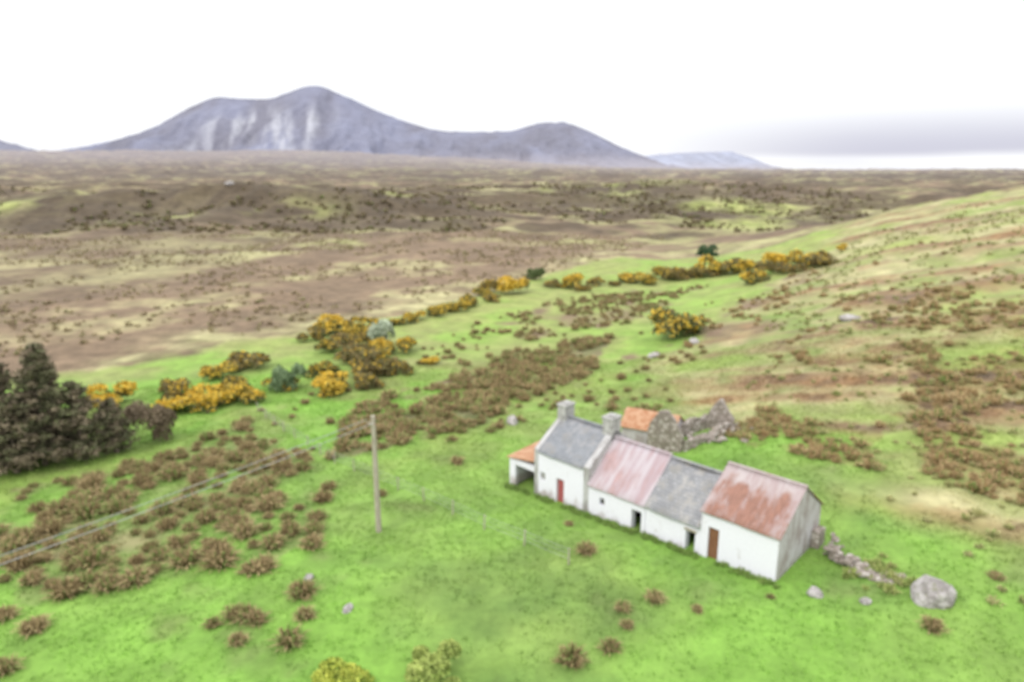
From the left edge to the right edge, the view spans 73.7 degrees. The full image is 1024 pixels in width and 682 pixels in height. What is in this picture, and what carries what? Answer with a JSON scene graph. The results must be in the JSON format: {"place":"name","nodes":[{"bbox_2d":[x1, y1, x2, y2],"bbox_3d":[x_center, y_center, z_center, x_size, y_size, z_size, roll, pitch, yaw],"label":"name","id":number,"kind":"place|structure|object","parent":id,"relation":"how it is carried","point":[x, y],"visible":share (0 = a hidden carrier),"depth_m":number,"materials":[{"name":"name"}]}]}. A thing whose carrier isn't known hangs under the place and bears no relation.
{"place":"outdoors","nodes":[
{"label":"outdoors","id":0,"kind":"place"},
{"bbox_2d":[0,140,37,150],"bbox_3d":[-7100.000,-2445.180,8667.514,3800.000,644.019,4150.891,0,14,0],"label":"mountain","id":1,"kind":"structure","parent":0,"point":[6,146],"depth_m":8556.36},
{"bbox_2d":[61,86,690,168],"bbox_3d":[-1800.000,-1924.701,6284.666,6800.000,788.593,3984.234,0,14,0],"label":"mountain","id":2,"kind":"structure","parent":0,"point":[315,118],"depth_m":5588.37,"materials":[{"name":"stone"}]},
{"bbox_2d":[0,149,1023,681],"bbox_3d":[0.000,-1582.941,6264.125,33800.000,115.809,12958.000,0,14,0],"label":"ground","id":3,"kind":"structure","parent":0,"point":[156,353],"depth_m":72.92,"materials":[{"name":"plant"}]},
{"bbox_2d":[0,362,26,467],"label":"conifer tree","id":4,"kind":"object","parent":3,"relation":"on","point":[4,381],"visible":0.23,"depth_m":53.71,"materials":[{"name":"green plant"}]},
{"bbox_2d":[0,395,54,474],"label":"conifer tree","id":5,"kind":"object","parent":3,"relation":"on","point":[20,460],"visible":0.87,"depth_m":52.29,"materials":[{"name":"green plant"}]},
{"bbox_2d":[0,342,77,468],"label":"conifer tree","id":6,"kind":"object","parent":3,"relation":"on","point":[36,371],"visible":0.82,"depth_m":53.39,"materials":[{"name":"green plant"}]},
{"bbox_2d":[11,359,85,430],"bbox_3d":[-39.794,5.498,57.478,6.552,9.039,6.018,-5,15,-21],"label":"conifer tree","id":7,"kind":"object","parent":3,"relation":"on","point":[58,405],"visible":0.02,"depth_m":57.89,"materials":[{"name":"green plant"}]},
{"bbox_2d":[41,379,119,463],"bbox_3d":[-35.038,6.629,55.223,5.535,7.315,5.567,0,14,0],"label":"conifer tree","id":8,"kind":"object","parent":3,"relation":"on","point":[79,446],"visible":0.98,"depth_m":54.82,"materials":[{"name":"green plant"}]},
{"bbox_2d":[85,380,137,408],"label":"gorse bush","id":9,"kind":"object","parent":3,"relation":"on","point":[127,389],"visible":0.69,"depth_m":71.87,"materials":[{"name":"yellow plant"}]},
{"bbox_2d":[90,396,140,454],"bbox_3d":[-33.707,7.143,57.559,3.739,5.357,4.279,7,16,26],"label":"conifer tree","id":10,"kind":"object","parent":3,"relation":"on","point":[113,430],"visible":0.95,"depth_m":56.93,"materials":[{"name":"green plant"}]},
{"bbox_2d":[122,400,177,441],"bbox_3d":[-32.414,6.929,60.890,5.043,3.490,4.287,0,14,0],"label":"bare shrub","id":11,"kind":"object","parent":3,"relation":"on","point":[158,418],"visible":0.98,"depth_m":59.99,"materials":[{"name":"brown plant"}]},
{"bbox_2d":[159,376,192,398],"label":"gorse bush","id":12,"kind":"object","parent":3,"relation":"on","point":[173,387],"visible":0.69,"depth_m":72.86,"materials":[{"name":"yellow plant"}]},
{"bbox_2d":[150,382,218,413],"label":"gorse bush","id":13,"kind":"object","parent":3,"relation":"on","point":[174,403],"visible":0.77,"depth_m":69.63,"materials":[{"name":"yellow plant"}]},
{"bbox_2d":[181,382,235,406],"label":"gorse bush","id":14,"kind":"object","parent":3,"relation":"on","point":[218,398],"visible":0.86,"depth_m":70.12,"materials":[{"name":"yellow plant"}]},
{"bbox_2d":[198,361,236,379],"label":"gorse bush","id":15,"kind":"object","parent":3,"relation":"on","point":[208,371],"visible":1,"depth_m":80.27,"materials":[{"name":"yellow plant"}]},
{"bbox_2d":[215,374,248,397],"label":"gorse bush","id":16,"kind":"object","parent":3,"relation":"on","point":[230,379],"visible":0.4,"depth_m":75.23,"materials":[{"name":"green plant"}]},
{"bbox_2d":[220,381,265,403],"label":"gorse bush","id":17,"kind":"object","parent":3,"relation":"on","point":[250,393],"visible":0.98,"depth_m":72.14,"materials":[{"name":"yellow plant"}]},
{"bbox_2d":[223,350,270,369],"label":"gorse bush","id":18,"kind":"object","parent":3,"relation":"on","point":[238,360],"visible":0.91,"depth_m":84.83,"materials":[{"name":"brown plant"}]},
{"bbox_2d":[261,377,298,391],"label":"gorse bush","id":19,"kind":"object","parent":3,"relation":"on","point":[266,380],"visible":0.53,"depth_m":76.30,"materials":[{"name":"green plant"}]},
{"bbox_2d":[267,362,307,392],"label":"willow shrub","id":20,"kind":"object","parent":3,"relation":"on","point":[280,374],"visible":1,"depth_m":76.25,"materials":[{"name":"green plant"}]},
{"bbox_2d":[295,325,327,341],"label":"gorse bush","id":21,"kind":"object","parent":3,"relation":"on","point":[317,332],"visible":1,"depth_m":98.73,"materials":[{"name":"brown plant"}]},
{"bbox_2d":[305,359,340,377],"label":"gorse bush","id":22,"kind":"object","parent":3,"relation":"on","point":[315,368],"visible":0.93,"depth_m":81.86,"materials":[{"name":"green plant"}]},
{"bbox_2d":[313,337,343,350],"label":"gorse bush","id":23,"kind":"object","parent":3,"relation":"on","point":[325,344],"visible":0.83,"depth_m":91.84,"materials":[{"name":"yellow plant"}]},
{"bbox_2d":[311,370,348,397],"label":"gorse bush","id":24,"kind":"object","parent":3,"relation":"on","point":[332,383],"visible":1,"depth_m":74.67,"materials":[{"name":"yellow plant"}]},
{"bbox_2d":[314,313,346,332],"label":"gorse bush","id":25,"kind":"object","parent":3,"relation":"on","point":[338,323],"visible":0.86,"depth_m":102.59,"materials":[{"name":"yellow plant"}]},
{"bbox_2d":[0,226,663,356],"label":"bog tussocks","id":26,"kind":"object","parent":3,"relation":"on","point":[82,341],"visible":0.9,"depth_m":179.07,"materials":[{"name":"brown plant"}]},
{"bbox_2d":[329,332,354,338],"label":"gorse bush","id":27,"kind":"object","parent":3,"relation":"on","point":[338,334],"visible":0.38,"depth_m":96.61,"materials":[{"name":"brown plant"}]},
{"bbox_2d":[310,656,375,681],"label":"broom shrub","id":28,"kind":"object","parent":3,"relation":"on","point":[346,672],"visible":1,"depth_m":28.53,"materials":[{"name":"yellow plant"}]},
{"bbox_2d":[330,339,359,361],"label":"gorse bush","id":29,"kind":"object","parent":3,"relation":"on","point":[339,342],"visible":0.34,"depth_m":89.75,"materials":[{"name":"brown plant"}]},
{"bbox_2d":[342,603,352,613],"bbox_3d":[-8.086,13.160,33.585,0.492,0.297,0.809,2,14,9],"label":"boulder","id":30,"kind":"object","parent":3,"relation":"on","point":[348,607],"visible":1,"depth_m":33.46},
{"bbox_2d":[343,324,369,335],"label":"gorse bush","id":31,"kind":"object","parent":3,"relation":"on","point":[354,329],"visible":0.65,"depth_m":99.77,"materials":[{"name":"yellow plant"}]},
{"bbox_2d":[332,348,381,365],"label":"gorse bush","id":32,"kind":"object","parent":3,"relation":"on","point":[357,356],"visible":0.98,"depth_m":85.66,"materials":[{"name":"brown plant"}]},
{"bbox_2d":[343,332,370,343],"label":"gorse bush","id":33,"kind":"object","parent":3,"relation":"on","point":[358,338],"visible":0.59,"depth_m":94.99,"materials":[{"name":"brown plant"}]},
{"bbox_2d":[344,315,371,328],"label":"gorse bush","id":34,"kind":"object","parent":3,"relation":"on","point":[358,319],"visible":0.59,"depth_m":105.60,"materials":[{"name":"yellow plant"}]},
{"bbox_2d":[343,343,378,350],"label":"gorse bush","id":35,"kind":"object","parent":3,"relation":"on","point":[364,346],"visible":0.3,"depth_m":89.95,"materials":[{"name":"brown plant"}]},
{"bbox_2d":[352,372,385,389],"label":"gorse bush","id":36,"kind":"object","parent":3,"relation":"on","point":[366,380],"visible":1,"depth_m":76.97,"materials":[{"name":"brown plant"}]},
{"bbox_2d":[351,358,394,374],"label":"gorse bush","id":37,"kind":"object","parent":3,"relation":"on","point":[377,366],"visible":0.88,"depth_m":81.11,"materials":[{"name":"brown plant"}]},
{"bbox_2d":[354,347,392,363],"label":"gorse bush","id":38,"kind":"object","parent":3,"relation":"on","point":[385,353],"visible":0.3,"depth_m":87.76,"materials":[{"name":"yellow plant"}]},
{"bbox_2d":[366,415,381,532],"bbox_3d":[-8.105,8.218,40.691,0.850,7.950,0.375,12,18,40],"label":"utility pole","id":39,"kind":"object","parent":3,"relation":"on","point":[376,484],"visible":0.94,"depth_m":40.53,"materials":[{"name":"brown wood"}]},
{"bbox_2d":[0,419,374,564],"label":"overhead wires","id":40,"kind":"object","parent":39,"relation":"attached to","point":[173,493],"visible":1,"depth_m":31.50,"materials":[{"name":"metal"}]},
{"bbox_2d":[366,318,395,342],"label":"hawthorn shrub","id":41,"kind":"object","parent":3,"relation":"on","point":[381,328],"visible":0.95,"depth_m":94.42,"materials":[{"name":"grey plant"}]},
{"bbox_2d":[368,337,394,348],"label":"gorse bush","id":42,"kind":"object","parent":3,"relation":"on","point":[382,342],"visible":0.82,"depth_m":93.01,"materials":[{"name":"yellow plant"}]},
{"bbox_2d":[388,317,405,325],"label":"gorse bush","id":43,"kind":"object","parent":3,"relation":"on","point":[394,321],"visible":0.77,"depth_m":108.73,"materials":[{"name":"yellow plant"}]},
{"bbox_2d":[383,357,413,376],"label":"gorse bush","id":44,"kind":"object","parent":3,"relation":"on","point":[404,366],"visible":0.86,"depth_m":81.94,"materials":[{"name":"brown plant"}]},
{"bbox_2d":[385,335,417,352],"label":"gorse bush","id":45,"kind":"object","parent":3,"relation":"on","point":[404,344],"visible":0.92,"depth_m":91.71,"materials":[{"name":"yellow plant"}]},
{"bbox_2d":[256,402,569,564],"bbox_3d":[-12.082,9.449,52.962,1.773,4.142,43.887,-12,18,-40],"label":"wire fence","id":46,"kind":"object","parent":3,"relation":"on","point":[398,482],"visible":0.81,"depth_m":45.64,"materials":[{"name":"grey metal"}]},
{"bbox_2d":[402,310,426,322],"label":"gorse bush","id":47,"kind":"object","parent":3,"relation":"on","point":[409,315],"visible":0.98,"depth_m":110.71,"materials":[{"name":"yellow plant"}]},
{"bbox_2d":[418,356,439,364],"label":"gorse bush","id":48,"kind":"object","parent":3,"relation":"on","point":[432,359],"visible":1,"depth_m":86.69,"materials":[{"name":"yellow plant"}]},
{"bbox_2d":[404,638,461,681],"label":"broom shrub","id":49,"kind":"object","parent":3,"relation":"on","point":[423,668],"visible":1,"depth_m":28.27,"materials":[{"name":"green plant"}]},
{"bbox_2d":[426,304,448,315],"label":"gorse bush","id":50,"kind":"object","parent":3,"relation":"on","point":[437,310],"visible":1,"depth_m":115.71,"materials":[{"name":"yellow plant"}]},
{"bbox_2d":[0,179,900,234],"bbox_3d":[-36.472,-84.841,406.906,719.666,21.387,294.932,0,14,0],"label":"heather clumps","id":51,"kind":"object","parent":3,"relation":"on","point":[368,202],"visible":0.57,"depth_m":350.52,"materials":[{"name":"brown plant"}]},
{"bbox_2d":[440,300,469,311],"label":"gorse bush","id":52,"kind":"object","parent":3,"relation":"on","point":[456,306],"visible":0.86,"depth_m":119.81,"materials":[{"name":"yellow plant"}]},
{"bbox_2d":[202,284,713,470],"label":"rush clumps","id":53,"kind":"object","parent":3,"relation":"on","point":[398,430],"visible":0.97,"depth_m":76.46,"materials":[{"name":"brown plant"}]},
{"bbox_2d":[458,294,477,306],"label":"gorse bush","id":54,"kind":"object","parent":3,"relation":"on","point":[472,300],"visible":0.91,"depth_m":124.48,"materials":[{"name":"yellow plant"}]},
{"bbox_2d":[471,287,491,296],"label":"gorse bush","id":55,"kind":"object","parent":3,"relation":"on","point":[482,292],"visible":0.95,"depth_m":134.80,"materials":[{"name":"yellow plant"}]},
{"bbox_2d":[479,279,500,289],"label":"gorse bush","id":56,"kind":"object","parent":3,"relation":"on","point":[490,284],"visible":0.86,"depth_m":138.85,"materials":[{"name":"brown plant"}]},
{"bbox_2d":[483,293,500,302],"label":"gorse bush","id":57,"kind":"object","parent":3,"relation":"on","point":[492,297],"visible":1,"depth_m":128.99,"materials":[{"name":"yellow plant"}]},
{"bbox_2d":[0,415,1010,678],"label":"rush clumps","id":58,"kind":"object","parent":3,"relation":"on","point":[70,507],"visible":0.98,"depth_m":41.19,"materials":[{"name":"brown plant"}]},
{"bbox_2d":[507,415,517,425],"bbox_3d":[0.059,7.536,63.662,1.046,1.088,1.721,-3,14,-10],"label":"boulder","id":59,"kind":"object","parent":3,"relation":"on","point":[512,420],"visible":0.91,"depth_m":63.13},
{"bbox_2d":[495,275,530,291],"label":"gorse bush","id":60,"kind":"object","parent":3,"relation":"on","point":[509,284],"visible":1,"depth_m":136.28,"materials":[{"name":"yellow plant"}]},
{"bbox_2d":[525,268,545,279],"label":"shrub","id":61,"kind":"object","parent":3,"relation":"on","point":[534,273],"visible":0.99,"depth_m":153.65,"materials":[{"name":"green plant"}]},
{"bbox_2d":[543,278,561,286],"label":"gorse bush","id":62,"kind":"object","parent":3,"relation":"on","point":[552,282],"visible":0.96,"depth_m":146.18,"materials":[{"name":"brown plant"}]},
{"bbox_2d":[507,400,633,511],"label":"whitewashed cottage","id":63,"kind":"structure","parent":3,"relation":"on","point":[561,459],"depth_m":45.95,"materials":[{"name":"paint"}]},
{"bbox_2d":[558,479,563,502],"bbox_3d":[3.363,10.133,45.978,0.610,1.890,0.050,13,19,43],"label":"door","id":64,"kind":"structure","parent":63,"relation":"in","point":[560,482],"depth_m":45.99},
{"bbox_2d":[561,272,583,288],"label":"gorse bush","id":65,"kind":"object","parent":3,"relation":"on","point":[576,278],"visible":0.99,"depth_m":144.35,"materials":[{"name":"yellow plant"}]},
{"bbox_2d":[574,284,591,290],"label":"gorse bush","id":66,"kind":"object","parent":3,"relation":"on","point":[582,287],"visible":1,"depth_m":140.67,"materials":[{"name":"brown plant"}]},
{"bbox_2d":[585,275,605,285],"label":"gorse bush","id":67,"kind":"object","parent":3,"relation":"on","point":[597,279],"visible":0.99,"depth_m":146.42,"materials":[{"name":"plant"}]},
{"bbox_2d":[608,280,620,286],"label":"gorse bush","id":68,"kind":"object","parent":3,"relation":"on","point":[612,283],"visible":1,"depth_m":145.49,"materials":[{"name":"brown plant"}]},
{"bbox_2d":[587,435,672,532],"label":"tin roof byre","id":69,"kind":"structure","parent":3,"relation":"on","point":[624,480],"depth_m":42.90,"materials":[{"name":"red metal"}]},
{"bbox_2d":[618,272,645,283],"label":"gorse bush","id":70,"kind":"object","parent":3,"relation":"on","point":[629,277],"visible":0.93,"depth_m":149.77,"materials":[{"name":"yellow plant"}]},
{"bbox_2d":[640,273,657,284],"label":"gorse bush","id":71,"kind":"object","parent":3,"relation":"on","point":[648,278],"visible":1,"depth_m":146.46,"materials":[{"name":"yellow plant"}]},
{"bbox_2d":[621,407,684,444],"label":"orange roof shed","id":72,"kind":"structure","parent":3,"relation":"on","point":[635,422],"depth_m":55.73,"materials":[{"name":"metal"}]},
{"bbox_2d":[651,265,669,278],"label":"gorse bush","id":73,"kind":"object","parent":3,"relation":"on","point":[658,270],"visible":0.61,"depth_m":152.82,"materials":[{"name":"yellow plant"}]},
{"bbox_2d":[648,410,683,452],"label":"gable wall","id":74,"kind":"structure","parent":3,"relation":"on","point":[666,433],"depth_m":53.05,"materials":[{"name":"stone"}]},
{"bbox_2d":[647,306,704,337],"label":"gorse bush","id":75,"kind":"object","parent":3,"relation":"on","point":[685,322],"visible":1,"depth_m":93.37,"materials":[{"name":"yellow plant"}]},
{"bbox_2d":[662,266,689,280],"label":"gorse bush","id":76,"kind":"object","parent":3,"relation":"on","point":[673,273],"visible":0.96,"depth_m":148.97,"materials":[{"name":"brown plant"}]},
{"bbox_2d":[646,413,706,444],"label":"back wall","id":77,"kind":"structure","parent":3,"relation":"on","point":[693,424],"depth_m":56.55,"materials":[{"name":"stone"}]},
{"bbox_2d":[644,456,722,553],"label":"slate roof byre","id":78,"kind":"structure","parent":3,"relation":"on","point":[678,496],"depth_m":40.33,"materials":[{"name":"grey stone"}]},
{"bbox_2d":[670,268,702,278],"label":"gorse bush","id":79,"kind":"object","parent":3,"relation":"on","point":[689,274],"visible":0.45,"depth_m":149.69,"materials":[{"name":"brown plant"}]},
{"bbox_2d":[687,315,706,334],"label":"gorse bush","id":80,"kind":"object","parent":3,"relation":"on","point":[703,319],"visible":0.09,"depth_m":96.35,"materials":[{"name":"yellow plant"}]},
{"bbox_2d":[687,267,720,276],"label":"gorse bush","id":81,"kind":"object","parent":3,"relation":"on","point":[702,271],"visible":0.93,"depth_m":147.68,"materials":[{"name":"brown plant"}]},
{"bbox_2d":[691,254,721,271],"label":"gorse bush","id":82,"kind":"object","parent":3,"relation":"on","point":[705,259],"visible":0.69,"depth_m":150.82,"materials":[{"name":"yellow plant"}]},
{"bbox_2d":[696,244,718,256],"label":"shrub","id":83,"kind":"object","parent":3,"relation":"on","point":[704,250],"visible":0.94,"depth_m":188.57,"materials":[{"name":"green plant"}]},
{"bbox_2d":[682,422,736,451],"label":"front wall","id":84,"kind":"structure","parent":3,"relation":"on","point":[689,444],"depth_m":54.34,"materials":[{"name":"stone"}]},
{"bbox_2d":[686,422,753,447],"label":"fallen stones","id":85,"kind":"object","parent":3,"relation":"on","point":[721,438],"visible":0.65,"depth_m":54.62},
{"bbox_2d":[706,398,734,428],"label":"gable wall","id":86,"kind":"structure","parent":3,"relation":"on","point":[719,412],"depth_m":56.78,"materials":[{"name":"stone"}]},
{"bbox_2d":[715,257,745,273],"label":"gorse bush","id":87,"kind":"object","parent":3,"relation":"on","point":[726,265],"visible":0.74,"depth_m":145.77,"materials":[{"name":"yellow plant"}]},
{"bbox_2d":[729,259,754,272],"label":"gorse bush","id":88,"kind":"object","parent":3,"relation":"on","point":[747,264],"visible":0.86,"depth_m":144.69,"materials":[{"name":"yellow plant"}]},
{"bbox_2d":[739,268,770,283],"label":"gorse bush","id":89,"kind":"object","parent":3,"relation":"on","point":[760,274],"visible":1,"depth_m":125.67,"materials":[{"name":"yellow plant"}]},
{"bbox_2d":[699,461,825,580],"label":"rusty roof barn","id":90,"kind":"structure","parent":3,"relation":"on","point":[756,522],"depth_m":37.20,"materials":[{"name":"paint"}]},
{"bbox_2d":[708,527,718,559],"bbox_3d":[11.262,11.382,38.325,0.810,2.070,0.050,13,19,43],"label":"door","id":91,"kind":"structure","parent":90,"relation":"in","point":[714,533],"depth_m":38.25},
{"bbox_2d":[752,260,791,271],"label":"gorse bush","id":92,"kind":"object","parent":3,"relation":"on","point":[770,265],"visible":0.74,"depth_m":131.10,"materials":[{"name":"brown plant"}]},
{"bbox_2d":[761,252,792,262],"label":"gorse bush","id":93,"kind":"object","parent":3,"relation":"on","point":[774,257],"visible":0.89,"depth_m":135.07,"materials":[{"name":"yellow plant"}]},
{"bbox_2d":[774,262,807,272],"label":"gorse bush","id":94,"kind":"object","parent":3,"relation":"on","point":[799,266],"visible":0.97,"depth_m":126.55,"materials":[{"name":"brown plant"}]},
{"bbox_2d":[784,249,817,263],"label":"gorse bush","id":95,"kind":"object","parent":3,"relation":"on","point":[795,255],"visible":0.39,"depth_m":132.25,"materials":[{"name":"yellow plant"}]},
{"bbox_2d":[806,586,823,598],"bbox_3d":[15.223,12.664,34.146,0.735,0.571,0.897,-8,16,-29],"label":"boulder","id":96,"kind":"object","parent":3,"relation":"on","point":[815,592],"visible":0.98,"depth_m":34.00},
{"bbox_2d":[802,253,839,267],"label":"gorse bush","id":97,"kind":"object","parent":3,"relation":"on","point":[819,259],"visible":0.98,"depth_m":125.25,"materials":[{"name":"brown plant"}]},
{"bbox_2d":[839,314,860,321],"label":"boulder","id":98,"kind":"object","parent":3,"relation":"on","point":[846,318],"visible":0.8,"depth_m":82.40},
{"bbox_2d":[683,240,1023,505],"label":"moor grass clumps","id":99,"kind":"object","parent":3,"relation":"on","point":[988,483],"visible":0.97,"depth_m":54.98,"materials":[{"name":"brown plant"}]},
{"bbox_2d":[822,532,905,584],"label":"dry stone wall","id":100,"kind":"structure","parent":3,"relation":"on","point":[836,553],"depth_m":35.81,"materials":[{"name":"stone"}]},
{"bbox_2d":[859,597,871,604],"bbox_3d":[17.101,12.590,33.015,0.580,0.380,0.498,0,14,-1],"label":"boulder","id":101,"kind":"object","parent":3,"relation":"on","point":[865,601],"visible":1,"depth_m":32.88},
{"bbox_2d":[745,202,1023,607],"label":"pale grass tufts","id":102,"kind":"object","parent":3,"relation":"on","point":[974,513],"visible":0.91,"depth_m":68.46,"materials":[{"name":"beige plant"}]},
{"bbox_2d":[910,574,956,608],"bbox_3d":[20.359,12.148,32.970,1.925,1.656,1.987,6,15,24],"label":"boulder","id":103,"kind":"object","parent":3,"relation":"on","point":[928,591],"visible":0.9,"depth_m":32.35,"materials":[{"name":"stone"}]},
{"bbox_2d":[0,0,1023,168],"label":"sky","id":104,"kind":"structure","parent":0,"point":[787,84],"materials":[{"name":"white"}]},
{"bbox_2d":[503,481,781,588],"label":"wall foot grass","id":105,"kind":"structure","parent":0,"point":[647,536],"depth_m":41.29,"materials":[{"name":"plant"}]},
{"bbox_2d":[646,151,784,168],"bbox_3d":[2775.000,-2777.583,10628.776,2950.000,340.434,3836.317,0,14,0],"label":"mountain","id":106,"kind":"structure","parent":0,"point":[722,160],"depth_m":10108.20,"materials":[{"name":"stone"}]},
{"bbox_2d":[841,552,919,594],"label":"grass by wall","id":107,"kind":"structure","parent":0,"point":[887,587],"depth_m":34.86,"materials":[{"name":"plant"}]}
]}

